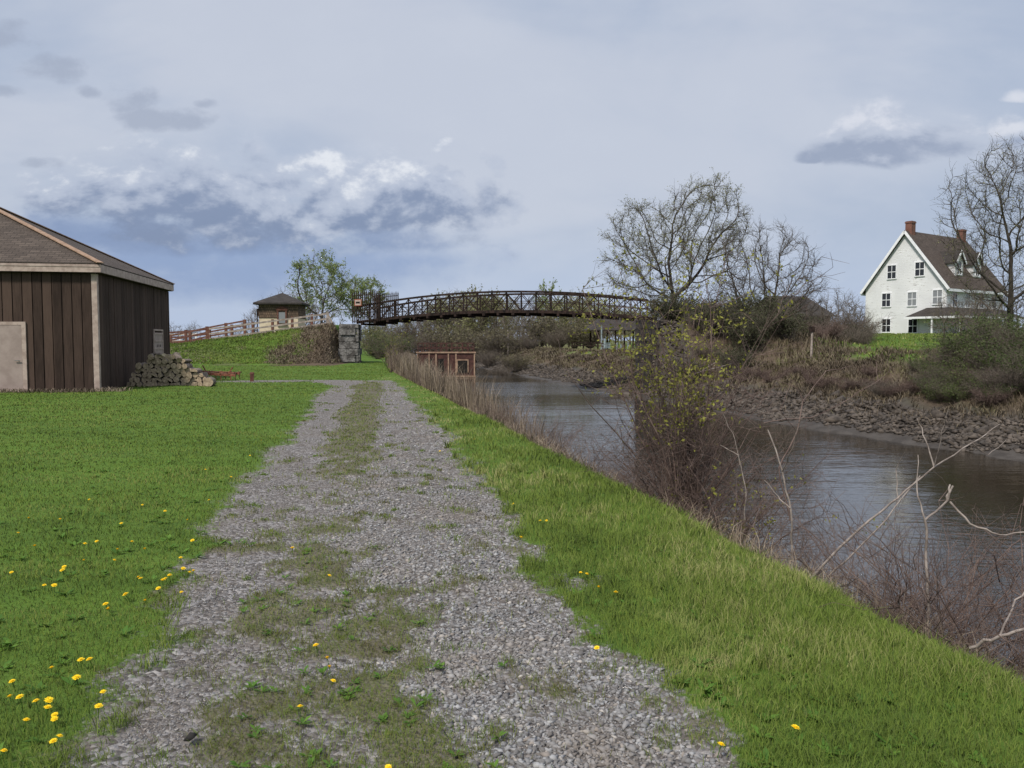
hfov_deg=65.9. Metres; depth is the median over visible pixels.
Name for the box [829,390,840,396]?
bank rock
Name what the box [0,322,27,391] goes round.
door
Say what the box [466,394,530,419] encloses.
bare shrub
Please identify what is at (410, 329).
bare tree
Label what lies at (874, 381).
brown brush
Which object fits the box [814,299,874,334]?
bush
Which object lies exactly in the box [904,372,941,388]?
green bush
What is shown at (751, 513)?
bare shrub
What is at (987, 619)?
bare shrub
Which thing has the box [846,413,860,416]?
bank rock
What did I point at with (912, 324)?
window
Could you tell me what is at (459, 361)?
window
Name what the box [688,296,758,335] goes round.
dark thicket
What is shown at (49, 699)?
dandelion
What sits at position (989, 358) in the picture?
green bush
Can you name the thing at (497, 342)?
brown brush
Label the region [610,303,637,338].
budding tree
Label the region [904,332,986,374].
green bush
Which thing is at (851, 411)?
bank rock
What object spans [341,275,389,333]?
leafy tree
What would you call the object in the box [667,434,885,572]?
bare shrub
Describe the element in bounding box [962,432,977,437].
bank rock
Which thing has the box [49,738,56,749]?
dandelion
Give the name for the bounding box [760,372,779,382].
brown brush
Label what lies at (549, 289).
leafy tree
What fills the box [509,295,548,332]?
bare tree
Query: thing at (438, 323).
budding tree
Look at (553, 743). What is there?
path gravel
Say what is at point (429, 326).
bare tree
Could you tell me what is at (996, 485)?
canal water
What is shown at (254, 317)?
bare tree
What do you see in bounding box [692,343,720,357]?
brown brush
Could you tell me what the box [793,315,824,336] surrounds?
dark thicket
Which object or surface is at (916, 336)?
lawn grass
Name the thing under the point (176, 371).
firewood log
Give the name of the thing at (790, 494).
bare shrub
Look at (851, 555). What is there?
leaning branch
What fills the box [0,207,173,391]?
barn
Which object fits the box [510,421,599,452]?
bare shrub
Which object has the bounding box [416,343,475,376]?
work barge
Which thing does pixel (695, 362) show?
dark thicket
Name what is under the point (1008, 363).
green bush
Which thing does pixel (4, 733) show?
lawn grass
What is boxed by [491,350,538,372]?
brown brush
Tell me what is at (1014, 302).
bare tree
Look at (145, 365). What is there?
firewood log
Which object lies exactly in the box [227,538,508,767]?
path weeds
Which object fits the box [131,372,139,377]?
firewood log
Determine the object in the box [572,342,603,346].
fence
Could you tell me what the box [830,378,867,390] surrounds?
brown brush
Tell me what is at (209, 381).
firewood log
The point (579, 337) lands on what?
brown brush
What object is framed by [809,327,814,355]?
stake
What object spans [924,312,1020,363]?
green bush
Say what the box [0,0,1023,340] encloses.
sky
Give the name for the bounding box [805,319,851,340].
brown brush
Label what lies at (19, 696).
dandelion
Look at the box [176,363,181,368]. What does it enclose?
firewood log
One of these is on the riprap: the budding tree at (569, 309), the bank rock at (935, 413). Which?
the bank rock at (935, 413)
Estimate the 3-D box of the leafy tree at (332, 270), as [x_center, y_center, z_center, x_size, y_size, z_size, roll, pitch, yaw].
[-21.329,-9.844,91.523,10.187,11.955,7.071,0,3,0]
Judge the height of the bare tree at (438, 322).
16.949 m
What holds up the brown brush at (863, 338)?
on the ground at (188, 619)
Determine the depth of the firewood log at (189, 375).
28.55 m
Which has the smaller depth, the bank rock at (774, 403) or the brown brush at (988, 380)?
the brown brush at (988, 380)
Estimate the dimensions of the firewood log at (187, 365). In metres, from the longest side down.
0.500 x 0.219 x 0.193 m
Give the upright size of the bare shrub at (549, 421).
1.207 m
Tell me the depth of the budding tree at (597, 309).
133.84 m
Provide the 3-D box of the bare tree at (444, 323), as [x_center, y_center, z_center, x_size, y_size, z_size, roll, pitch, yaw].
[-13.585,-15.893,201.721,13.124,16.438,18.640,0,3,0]
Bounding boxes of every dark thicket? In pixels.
[638,286,701,320]
[668,355,714,378]
[673,294,735,333]
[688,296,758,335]
[690,288,753,317]
[708,342,762,375]
[715,313,777,350]
[720,284,791,322]
[739,301,795,335]
[741,292,801,318]
[755,306,806,337]
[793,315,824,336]
[822,322,869,343]
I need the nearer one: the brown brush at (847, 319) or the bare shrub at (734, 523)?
the bare shrub at (734, 523)
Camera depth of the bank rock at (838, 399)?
33.41 m
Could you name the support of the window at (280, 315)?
in the gate hut
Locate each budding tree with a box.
[362,325,382,342]
[362,326,387,356]
[397,321,417,351]
[419,288,463,335]
[422,307,451,335]
[446,284,489,329]
[448,286,510,337]
[456,289,499,333]
[474,288,521,332]
[495,295,523,332]
[539,304,569,327]
[553,296,592,345]
[563,285,613,342]
[565,297,600,347]
[584,298,613,335]
[593,169,754,304]
[602,306,623,342]
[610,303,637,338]
[621,305,639,338]
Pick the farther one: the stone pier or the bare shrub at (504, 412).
the stone pier
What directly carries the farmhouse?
on the ground at (188, 619)
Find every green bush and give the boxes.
[359,330,396,355]
[362,333,404,357]
[362,342,388,358]
[386,332,414,351]
[387,339,408,351]
[901,354,978,384]
[903,357,935,371]
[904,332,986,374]
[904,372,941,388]
[907,362,948,377]
[908,346,968,367]
[913,377,957,402]
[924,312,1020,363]
[924,331,1010,374]
[934,303,1023,339]
[934,378,974,401]
[935,363,989,395]
[952,314,1023,357]
[955,370,995,395]
[959,313,1023,344]
[966,325,1023,366]
[969,334,1023,375]
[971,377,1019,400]
[980,343,1023,390]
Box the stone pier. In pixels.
[635,320,660,389]
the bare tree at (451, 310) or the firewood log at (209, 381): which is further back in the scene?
the bare tree at (451, 310)
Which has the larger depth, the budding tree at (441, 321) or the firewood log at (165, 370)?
the budding tree at (441, 321)
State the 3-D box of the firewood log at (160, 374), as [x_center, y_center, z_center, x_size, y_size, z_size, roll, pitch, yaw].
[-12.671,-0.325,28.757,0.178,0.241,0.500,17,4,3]
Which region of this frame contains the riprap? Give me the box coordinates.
[476,319,1023,453]
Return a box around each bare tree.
[191,320,202,337]
[240,307,258,332]
[246,295,262,331]
[287,286,337,325]
[303,294,346,324]
[362,324,396,337]
[388,313,419,339]
[393,320,425,352]
[401,303,433,351]
[416,298,456,333]
[420,302,450,338]
[434,295,475,330]
[438,288,476,331]
[450,289,484,329]
[472,306,498,331]
[478,298,510,329]
[492,301,522,333]
[504,296,540,330]
[507,303,532,338]
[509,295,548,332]
[608,304,629,347]
[700,213,834,322]
[802,301,827,325]
[805,294,857,326]
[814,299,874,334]
[821,287,862,319]
[837,290,863,321]
[850,303,873,323]
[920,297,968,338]
[928,132,1023,326]
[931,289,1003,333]
[955,284,1004,321]
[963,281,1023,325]
[996,279,1023,326]
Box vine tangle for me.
[554,336,804,530]
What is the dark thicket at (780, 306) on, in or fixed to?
on the ground at (188, 619)
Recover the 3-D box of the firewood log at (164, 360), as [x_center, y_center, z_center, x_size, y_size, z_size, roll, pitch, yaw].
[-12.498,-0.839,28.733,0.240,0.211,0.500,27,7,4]
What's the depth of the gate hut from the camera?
72.97 m
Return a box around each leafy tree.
[284,248,369,323]
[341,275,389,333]
[532,277,563,346]
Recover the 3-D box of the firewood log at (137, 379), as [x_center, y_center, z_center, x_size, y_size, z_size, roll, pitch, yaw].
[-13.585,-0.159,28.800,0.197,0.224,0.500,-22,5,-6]
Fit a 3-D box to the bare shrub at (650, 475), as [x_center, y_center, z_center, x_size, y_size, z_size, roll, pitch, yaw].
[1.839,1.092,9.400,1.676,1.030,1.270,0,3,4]
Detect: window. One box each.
[276,306,287,324]
[457,359,468,372]
[881,292,891,306]
[881,318,891,332]
[886,264,896,279]
[906,291,917,306]
[907,319,917,333]
[914,261,925,276]
[932,289,942,304]
[951,291,957,306]
[965,292,970,307]
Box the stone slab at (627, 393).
[609,390,630,396]
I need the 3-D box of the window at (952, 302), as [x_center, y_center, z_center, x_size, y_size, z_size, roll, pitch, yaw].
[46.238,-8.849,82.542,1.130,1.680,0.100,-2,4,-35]
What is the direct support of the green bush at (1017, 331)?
on the ground at (188, 619)
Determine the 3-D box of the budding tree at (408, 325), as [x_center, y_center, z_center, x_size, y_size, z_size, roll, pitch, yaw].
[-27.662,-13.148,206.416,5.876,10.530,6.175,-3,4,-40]
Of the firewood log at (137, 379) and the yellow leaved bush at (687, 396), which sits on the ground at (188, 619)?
the yellow leaved bush at (687, 396)
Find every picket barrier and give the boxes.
[352,290,379,323]
[376,293,398,317]
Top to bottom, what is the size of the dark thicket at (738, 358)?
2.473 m
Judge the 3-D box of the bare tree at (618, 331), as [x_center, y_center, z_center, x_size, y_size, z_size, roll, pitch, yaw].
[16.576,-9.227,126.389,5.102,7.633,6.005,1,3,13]
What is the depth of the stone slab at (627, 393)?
49.01 m
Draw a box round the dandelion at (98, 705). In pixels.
[94,703,103,717]
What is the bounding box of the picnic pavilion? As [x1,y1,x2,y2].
[583,318,636,349]
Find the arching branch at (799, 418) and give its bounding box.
[764,363,889,519]
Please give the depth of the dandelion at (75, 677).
3.71 m
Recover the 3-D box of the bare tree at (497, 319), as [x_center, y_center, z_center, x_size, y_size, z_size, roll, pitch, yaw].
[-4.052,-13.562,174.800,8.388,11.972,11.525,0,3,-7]
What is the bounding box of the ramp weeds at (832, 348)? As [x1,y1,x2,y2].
[725,323,902,365]
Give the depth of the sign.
58.45 m
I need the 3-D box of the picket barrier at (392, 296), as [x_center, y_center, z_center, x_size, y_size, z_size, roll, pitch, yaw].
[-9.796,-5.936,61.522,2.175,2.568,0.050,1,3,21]
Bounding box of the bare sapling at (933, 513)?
[916,456,1023,638]
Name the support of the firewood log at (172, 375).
on the firewood log
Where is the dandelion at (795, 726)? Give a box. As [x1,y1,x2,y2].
[791,724,799,737]
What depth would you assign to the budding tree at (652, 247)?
64.99 m
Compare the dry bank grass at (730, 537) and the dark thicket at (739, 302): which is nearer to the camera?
the dry bank grass at (730, 537)
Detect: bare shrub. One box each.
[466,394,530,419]
[472,397,540,421]
[476,392,542,425]
[478,402,539,430]
[484,403,534,430]
[487,401,589,445]
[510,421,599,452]
[515,405,604,449]
[526,408,634,467]
[527,419,596,457]
[571,428,650,481]
[574,439,647,484]
[582,413,811,515]
[586,407,785,532]
[596,437,711,492]
[597,441,733,503]
[598,412,865,524]
[611,415,882,540]
[622,445,856,561]
[631,429,834,542]
[636,435,777,521]
[641,446,794,541]
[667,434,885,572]
[711,503,764,540]
[722,516,833,560]
[732,473,1023,667]
[741,446,1023,656]
[745,488,1023,670]
[755,450,1023,668]
[755,521,893,578]
[771,495,1019,666]
[774,513,1023,653]
[795,512,1019,621]
[797,500,1023,636]
[798,475,1023,679]
[802,497,1023,666]
[808,506,1023,682]
[822,546,1023,670]
[851,507,1023,672]
[871,508,1023,675]
[934,596,1023,678]
[954,577,1023,682]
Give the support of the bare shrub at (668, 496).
on the ground at (188, 619)
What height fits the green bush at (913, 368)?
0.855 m
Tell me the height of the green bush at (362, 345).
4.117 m
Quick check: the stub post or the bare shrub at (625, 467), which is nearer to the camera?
the bare shrub at (625, 467)
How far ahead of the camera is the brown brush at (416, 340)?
183.26 m
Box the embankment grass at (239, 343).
[170,327,328,364]
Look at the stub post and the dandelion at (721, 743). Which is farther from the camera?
the stub post
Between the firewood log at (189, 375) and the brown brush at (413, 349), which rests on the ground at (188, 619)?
the brown brush at (413, 349)
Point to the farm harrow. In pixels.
(230, 373)
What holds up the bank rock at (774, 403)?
on the riprap
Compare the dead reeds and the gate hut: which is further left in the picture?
the gate hut
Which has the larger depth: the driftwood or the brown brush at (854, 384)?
the brown brush at (854, 384)
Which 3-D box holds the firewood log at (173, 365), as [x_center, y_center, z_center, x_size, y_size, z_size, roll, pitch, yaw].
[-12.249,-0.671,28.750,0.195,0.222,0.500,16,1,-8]
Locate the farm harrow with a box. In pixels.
[201,365,240,379]
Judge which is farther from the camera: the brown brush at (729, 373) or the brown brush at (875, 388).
the brown brush at (729, 373)
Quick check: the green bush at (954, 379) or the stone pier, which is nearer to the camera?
the green bush at (954, 379)
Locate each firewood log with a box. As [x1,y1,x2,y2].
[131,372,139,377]
[134,377,141,382]
[135,362,145,369]
[143,363,149,368]
[146,381,152,386]
[148,354,154,359]
[152,352,165,356]
[158,372,164,377]
[162,358,168,363]
[162,367,171,372]
[162,377,169,382]
[168,358,175,363]
[169,372,175,378]
[171,363,176,368]
[173,352,181,362]
[173,368,180,373]
[173,377,180,381]
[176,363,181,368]
[180,359,191,363]
[182,363,192,368]
[184,377,192,382]
[186,372,193,378]
[190,368,201,371]
[193,372,202,377]
[196,376,202,381]
[198,372,208,376]
[204,377,215,386]
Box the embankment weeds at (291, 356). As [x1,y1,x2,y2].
[170,322,341,363]
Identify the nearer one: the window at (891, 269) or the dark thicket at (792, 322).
the dark thicket at (792, 322)
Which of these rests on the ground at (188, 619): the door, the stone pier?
the stone pier
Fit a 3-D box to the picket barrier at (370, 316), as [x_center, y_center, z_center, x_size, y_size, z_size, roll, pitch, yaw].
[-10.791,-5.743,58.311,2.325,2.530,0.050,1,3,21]
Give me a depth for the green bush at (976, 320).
33.84 m
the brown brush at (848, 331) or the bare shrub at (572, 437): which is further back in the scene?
the brown brush at (848, 331)
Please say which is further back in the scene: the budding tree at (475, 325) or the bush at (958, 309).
the budding tree at (475, 325)
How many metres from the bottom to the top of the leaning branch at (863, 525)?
1.356 m
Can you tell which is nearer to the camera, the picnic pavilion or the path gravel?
the path gravel
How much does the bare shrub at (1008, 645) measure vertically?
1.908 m
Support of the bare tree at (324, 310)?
on the ground at (188, 619)
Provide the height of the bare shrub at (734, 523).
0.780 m
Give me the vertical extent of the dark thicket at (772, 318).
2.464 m
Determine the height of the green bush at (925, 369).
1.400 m
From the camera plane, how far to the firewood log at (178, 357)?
28.50 m
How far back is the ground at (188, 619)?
5.39 m
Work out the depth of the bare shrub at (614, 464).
11.20 m
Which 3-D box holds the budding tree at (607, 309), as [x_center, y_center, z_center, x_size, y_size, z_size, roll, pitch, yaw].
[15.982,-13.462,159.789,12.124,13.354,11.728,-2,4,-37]
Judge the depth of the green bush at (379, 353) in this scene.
71.61 m
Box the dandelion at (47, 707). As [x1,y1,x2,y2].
[44,705,51,719]
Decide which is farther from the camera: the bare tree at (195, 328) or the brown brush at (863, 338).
the bare tree at (195, 328)
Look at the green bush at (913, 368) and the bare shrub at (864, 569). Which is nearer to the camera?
the bare shrub at (864, 569)
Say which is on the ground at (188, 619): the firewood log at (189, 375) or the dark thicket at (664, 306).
the dark thicket at (664, 306)
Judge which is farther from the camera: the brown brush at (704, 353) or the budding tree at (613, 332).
the budding tree at (613, 332)
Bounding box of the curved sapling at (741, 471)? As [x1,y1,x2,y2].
[720,412,746,519]
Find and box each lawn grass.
[0,362,394,767]
[813,332,968,360]
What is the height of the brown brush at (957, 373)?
1.198 m
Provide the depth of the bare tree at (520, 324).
130.54 m
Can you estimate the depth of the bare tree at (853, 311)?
75.58 m
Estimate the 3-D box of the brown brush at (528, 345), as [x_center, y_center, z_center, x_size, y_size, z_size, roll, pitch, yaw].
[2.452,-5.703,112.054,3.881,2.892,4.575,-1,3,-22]
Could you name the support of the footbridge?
on the stone pier
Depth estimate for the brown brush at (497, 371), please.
81.63 m
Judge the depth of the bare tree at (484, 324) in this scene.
163.30 m
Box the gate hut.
[253,293,310,331]
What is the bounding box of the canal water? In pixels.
[416,354,1023,677]
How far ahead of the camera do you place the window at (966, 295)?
84.09 m
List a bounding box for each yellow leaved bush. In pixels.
[359,317,420,371]
[566,224,849,514]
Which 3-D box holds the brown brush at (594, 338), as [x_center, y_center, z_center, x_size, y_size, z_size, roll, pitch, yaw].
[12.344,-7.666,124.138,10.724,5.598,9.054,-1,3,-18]
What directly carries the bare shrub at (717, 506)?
on the ground at (188, 619)
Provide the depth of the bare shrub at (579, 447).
12.30 m
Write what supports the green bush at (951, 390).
on the ground at (188, 619)
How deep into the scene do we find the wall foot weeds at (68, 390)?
25.47 m
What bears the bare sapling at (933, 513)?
on the ground at (188, 619)
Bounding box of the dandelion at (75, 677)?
[71,675,80,686]
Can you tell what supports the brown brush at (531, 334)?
on the ground at (188, 619)
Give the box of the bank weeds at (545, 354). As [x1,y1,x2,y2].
[476,319,1023,433]
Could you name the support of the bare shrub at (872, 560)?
on the ground at (188, 619)
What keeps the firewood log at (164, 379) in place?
on the firewood log
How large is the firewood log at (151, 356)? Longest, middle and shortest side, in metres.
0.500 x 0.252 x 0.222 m
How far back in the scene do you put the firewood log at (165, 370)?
28.52 m
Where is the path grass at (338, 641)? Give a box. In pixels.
[8,379,743,767]
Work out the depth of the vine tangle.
9.06 m
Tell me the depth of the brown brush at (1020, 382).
27.84 m
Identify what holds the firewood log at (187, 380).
on the firewood log
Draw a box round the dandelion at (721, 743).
[717,741,723,757]
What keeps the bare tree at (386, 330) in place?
on the ground at (188, 619)
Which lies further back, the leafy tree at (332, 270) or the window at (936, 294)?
the leafy tree at (332, 270)
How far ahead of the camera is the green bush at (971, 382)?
29.21 m
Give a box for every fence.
[170,312,338,342]
[170,319,246,343]
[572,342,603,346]
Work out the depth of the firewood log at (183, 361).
28.63 m
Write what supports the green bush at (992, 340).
on the ground at (188, 619)
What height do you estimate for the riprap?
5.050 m
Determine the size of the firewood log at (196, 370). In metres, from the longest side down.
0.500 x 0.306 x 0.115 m
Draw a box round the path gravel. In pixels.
[81,386,733,767]
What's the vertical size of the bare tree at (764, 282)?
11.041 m
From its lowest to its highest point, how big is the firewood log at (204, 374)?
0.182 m
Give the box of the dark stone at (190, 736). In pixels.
[183,732,196,741]
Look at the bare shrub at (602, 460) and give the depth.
12.47 m
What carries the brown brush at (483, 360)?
on the ground at (188, 619)
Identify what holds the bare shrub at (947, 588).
on the ground at (188, 619)
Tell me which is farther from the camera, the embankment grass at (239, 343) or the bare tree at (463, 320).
the bare tree at (463, 320)
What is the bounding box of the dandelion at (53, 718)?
[51,716,57,727]
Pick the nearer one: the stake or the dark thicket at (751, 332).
the stake
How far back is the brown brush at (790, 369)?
41.45 m
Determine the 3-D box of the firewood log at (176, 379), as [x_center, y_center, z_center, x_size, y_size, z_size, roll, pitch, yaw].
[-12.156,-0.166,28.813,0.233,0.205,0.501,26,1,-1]
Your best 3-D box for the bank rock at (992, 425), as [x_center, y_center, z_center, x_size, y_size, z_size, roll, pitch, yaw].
[15.751,1.415,25.734,0.372,0.377,0.454,-2,4,-33]
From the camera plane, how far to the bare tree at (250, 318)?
108.59 m
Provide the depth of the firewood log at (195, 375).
28.64 m
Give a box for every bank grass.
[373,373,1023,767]
[429,389,1023,682]
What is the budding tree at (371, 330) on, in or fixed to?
on the ground at (188, 619)
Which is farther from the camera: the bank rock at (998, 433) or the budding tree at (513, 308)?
the budding tree at (513, 308)
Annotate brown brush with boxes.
[383,325,419,337]
[406,328,446,352]
[407,334,427,353]
[411,323,466,351]
[429,324,490,351]
[444,327,504,362]
[466,324,533,357]
[475,348,508,366]
[482,365,512,374]
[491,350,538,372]
[502,324,542,348]
[505,316,569,346]
[519,337,541,349]
[539,324,574,347]
[549,318,599,348]
[558,317,614,347]
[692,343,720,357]
[714,365,736,377]
[736,366,761,376]
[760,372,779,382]
[780,364,804,374]
[802,374,826,386]
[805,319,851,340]
[808,305,896,334]
[809,314,871,326]
[810,375,833,388]
[824,321,869,338]
[826,320,886,345]
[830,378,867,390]
[831,375,852,383]
[841,318,888,340]
[844,379,871,387]
[856,363,892,377]
[856,378,901,397]
[857,374,892,388]
[878,384,903,396]
[894,378,929,394]
[923,376,954,397]
[936,387,962,401]
[943,364,1007,385]
[962,369,1002,384]
[967,382,1021,406]
[970,366,1022,392]
[981,360,1023,393]
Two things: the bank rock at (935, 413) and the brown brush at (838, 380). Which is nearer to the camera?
the bank rock at (935, 413)
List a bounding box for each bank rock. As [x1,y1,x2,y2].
[768,399,778,405]
[771,406,781,411]
[823,415,846,422]
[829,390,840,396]
[835,395,845,402]
[845,409,855,413]
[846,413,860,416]
[924,410,948,417]
[962,425,973,432]
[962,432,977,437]
[972,418,985,422]
[973,425,988,434]
[989,422,999,430]
[995,429,1002,435]
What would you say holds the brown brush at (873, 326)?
on the ground at (188, 619)
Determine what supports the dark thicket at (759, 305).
on the ground at (188, 619)
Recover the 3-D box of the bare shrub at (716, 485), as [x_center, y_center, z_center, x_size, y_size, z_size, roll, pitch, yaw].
[2.299,1.126,9.480,2.313,1.654,2.965,2,4,27]
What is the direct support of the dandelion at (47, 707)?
on the ground at (188, 619)
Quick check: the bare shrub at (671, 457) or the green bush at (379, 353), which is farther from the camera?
the green bush at (379, 353)
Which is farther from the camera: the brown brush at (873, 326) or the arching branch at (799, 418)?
the brown brush at (873, 326)
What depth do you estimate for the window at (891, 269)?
86.27 m
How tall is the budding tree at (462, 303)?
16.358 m
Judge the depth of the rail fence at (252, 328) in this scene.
59.97 m
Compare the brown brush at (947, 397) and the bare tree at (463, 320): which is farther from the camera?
the bare tree at (463, 320)
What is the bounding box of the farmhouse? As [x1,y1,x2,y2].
[860,221,1022,333]
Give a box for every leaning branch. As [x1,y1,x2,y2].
[809,411,1005,577]
[825,476,919,580]
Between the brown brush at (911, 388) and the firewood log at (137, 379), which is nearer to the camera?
the firewood log at (137, 379)
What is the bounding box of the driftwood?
[969,592,1023,649]
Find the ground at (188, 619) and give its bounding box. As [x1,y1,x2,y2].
[0,323,1023,767]
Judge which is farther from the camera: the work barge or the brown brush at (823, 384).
the work barge
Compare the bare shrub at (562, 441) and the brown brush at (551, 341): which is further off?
the brown brush at (551, 341)
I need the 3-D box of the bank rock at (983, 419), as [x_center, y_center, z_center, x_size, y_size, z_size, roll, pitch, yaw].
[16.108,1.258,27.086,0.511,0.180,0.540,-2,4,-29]
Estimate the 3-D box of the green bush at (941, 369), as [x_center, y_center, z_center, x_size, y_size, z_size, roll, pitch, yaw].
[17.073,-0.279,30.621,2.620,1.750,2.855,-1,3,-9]
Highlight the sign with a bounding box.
[354,299,361,305]
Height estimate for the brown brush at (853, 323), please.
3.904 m
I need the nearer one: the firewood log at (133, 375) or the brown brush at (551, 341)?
the firewood log at (133, 375)
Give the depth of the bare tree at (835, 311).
69.50 m
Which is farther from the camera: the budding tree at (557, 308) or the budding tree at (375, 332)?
the budding tree at (557, 308)
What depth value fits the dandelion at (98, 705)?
3.45 m
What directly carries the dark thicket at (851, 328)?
on the ground at (188, 619)
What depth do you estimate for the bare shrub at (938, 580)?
8.54 m
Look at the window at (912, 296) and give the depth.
84.52 m
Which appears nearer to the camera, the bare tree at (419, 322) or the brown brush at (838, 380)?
the brown brush at (838, 380)
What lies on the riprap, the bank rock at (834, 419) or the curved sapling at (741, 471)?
the bank rock at (834, 419)
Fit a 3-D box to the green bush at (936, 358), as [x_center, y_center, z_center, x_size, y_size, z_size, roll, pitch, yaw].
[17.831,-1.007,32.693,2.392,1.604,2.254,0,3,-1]
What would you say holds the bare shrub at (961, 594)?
on the ground at (188, 619)
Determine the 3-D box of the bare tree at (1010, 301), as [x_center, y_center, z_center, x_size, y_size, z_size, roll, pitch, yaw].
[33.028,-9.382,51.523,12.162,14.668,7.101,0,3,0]
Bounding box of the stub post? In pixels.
[250,372,253,381]
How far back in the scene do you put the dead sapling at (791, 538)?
6.58 m
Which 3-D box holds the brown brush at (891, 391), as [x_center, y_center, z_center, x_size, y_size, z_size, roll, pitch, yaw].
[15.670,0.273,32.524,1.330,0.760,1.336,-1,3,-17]
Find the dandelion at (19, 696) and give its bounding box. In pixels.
[16,694,23,707]
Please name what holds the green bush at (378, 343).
on the ground at (188, 619)
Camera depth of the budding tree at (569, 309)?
139.68 m
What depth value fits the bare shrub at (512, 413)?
19.46 m
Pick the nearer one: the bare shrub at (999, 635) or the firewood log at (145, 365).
the bare shrub at (999, 635)
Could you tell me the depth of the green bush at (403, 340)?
91.28 m
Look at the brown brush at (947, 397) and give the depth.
29.96 m
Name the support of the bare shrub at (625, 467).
on the ground at (188, 619)
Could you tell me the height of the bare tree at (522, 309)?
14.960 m
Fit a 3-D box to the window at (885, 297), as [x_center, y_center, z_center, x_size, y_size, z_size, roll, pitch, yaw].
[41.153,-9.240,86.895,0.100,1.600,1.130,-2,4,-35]
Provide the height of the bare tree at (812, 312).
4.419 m
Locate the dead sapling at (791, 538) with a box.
[764,419,800,570]
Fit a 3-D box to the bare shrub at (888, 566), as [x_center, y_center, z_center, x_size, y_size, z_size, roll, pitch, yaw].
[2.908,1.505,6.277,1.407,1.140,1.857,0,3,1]
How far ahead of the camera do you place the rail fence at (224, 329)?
65.77 m
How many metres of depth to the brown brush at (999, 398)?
27.85 m
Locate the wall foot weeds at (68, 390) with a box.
[0,387,132,392]
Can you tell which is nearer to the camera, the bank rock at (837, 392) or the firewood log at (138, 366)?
the firewood log at (138, 366)
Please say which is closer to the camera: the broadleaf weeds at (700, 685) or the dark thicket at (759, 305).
the broadleaf weeds at (700, 685)
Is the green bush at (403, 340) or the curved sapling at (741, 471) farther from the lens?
the green bush at (403, 340)
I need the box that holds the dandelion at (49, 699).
[43,697,53,709]
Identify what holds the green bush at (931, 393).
on the ground at (188, 619)
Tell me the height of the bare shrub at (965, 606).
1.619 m
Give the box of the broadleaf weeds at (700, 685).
[0,437,1023,767]
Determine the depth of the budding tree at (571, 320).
125.53 m
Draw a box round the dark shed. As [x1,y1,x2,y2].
[763,296,834,324]
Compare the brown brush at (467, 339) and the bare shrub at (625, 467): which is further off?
the brown brush at (467, 339)
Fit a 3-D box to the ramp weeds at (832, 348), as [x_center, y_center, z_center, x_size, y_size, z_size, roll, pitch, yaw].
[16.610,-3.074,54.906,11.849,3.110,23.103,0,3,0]
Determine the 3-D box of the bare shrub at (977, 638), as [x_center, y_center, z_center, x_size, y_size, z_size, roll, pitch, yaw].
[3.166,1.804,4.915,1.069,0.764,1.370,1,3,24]
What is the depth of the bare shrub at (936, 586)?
5.29 m
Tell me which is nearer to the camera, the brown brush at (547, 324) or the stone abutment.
the stone abutment
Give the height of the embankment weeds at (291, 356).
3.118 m
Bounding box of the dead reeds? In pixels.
[382,340,607,474]
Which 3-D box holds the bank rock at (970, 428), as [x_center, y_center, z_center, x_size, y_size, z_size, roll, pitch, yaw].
[15.248,1.550,26.386,0.376,0.381,0.459,-2,4,-28]
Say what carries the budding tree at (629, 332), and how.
on the ground at (188, 619)
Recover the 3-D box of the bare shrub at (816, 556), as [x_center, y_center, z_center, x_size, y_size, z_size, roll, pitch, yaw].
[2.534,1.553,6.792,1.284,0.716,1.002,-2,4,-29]
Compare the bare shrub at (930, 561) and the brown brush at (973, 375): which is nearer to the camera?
the bare shrub at (930, 561)
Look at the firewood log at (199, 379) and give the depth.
28.64 m
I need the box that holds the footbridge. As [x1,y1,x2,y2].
[357,291,656,325]
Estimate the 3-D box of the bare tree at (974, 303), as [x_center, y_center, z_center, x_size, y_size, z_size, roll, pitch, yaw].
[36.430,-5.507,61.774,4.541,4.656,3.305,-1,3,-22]
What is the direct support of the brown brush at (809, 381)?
on the ground at (188, 619)
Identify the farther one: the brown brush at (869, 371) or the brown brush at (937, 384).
the brown brush at (869, 371)
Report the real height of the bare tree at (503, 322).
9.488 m
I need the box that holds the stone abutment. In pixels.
[338,324,361,362]
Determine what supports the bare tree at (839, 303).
on the ground at (188, 619)
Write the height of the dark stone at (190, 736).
0.035 m
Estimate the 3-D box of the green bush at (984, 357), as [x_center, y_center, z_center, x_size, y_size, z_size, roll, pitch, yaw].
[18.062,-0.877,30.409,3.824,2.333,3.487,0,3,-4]
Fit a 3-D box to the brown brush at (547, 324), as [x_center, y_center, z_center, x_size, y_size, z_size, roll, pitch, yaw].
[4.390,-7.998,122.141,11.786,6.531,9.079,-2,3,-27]
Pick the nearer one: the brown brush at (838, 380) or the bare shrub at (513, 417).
the bare shrub at (513, 417)
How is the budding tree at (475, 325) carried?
on the ground at (188, 619)
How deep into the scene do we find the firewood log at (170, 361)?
28.54 m
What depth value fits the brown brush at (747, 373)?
44.79 m
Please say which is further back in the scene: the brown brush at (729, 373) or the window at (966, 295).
the window at (966, 295)
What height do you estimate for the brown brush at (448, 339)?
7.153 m
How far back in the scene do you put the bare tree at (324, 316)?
107.45 m
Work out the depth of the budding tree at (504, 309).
186.86 m
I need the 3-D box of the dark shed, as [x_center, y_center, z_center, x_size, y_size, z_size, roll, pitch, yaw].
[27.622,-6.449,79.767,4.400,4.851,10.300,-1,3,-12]
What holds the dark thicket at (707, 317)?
on the ground at (188, 619)

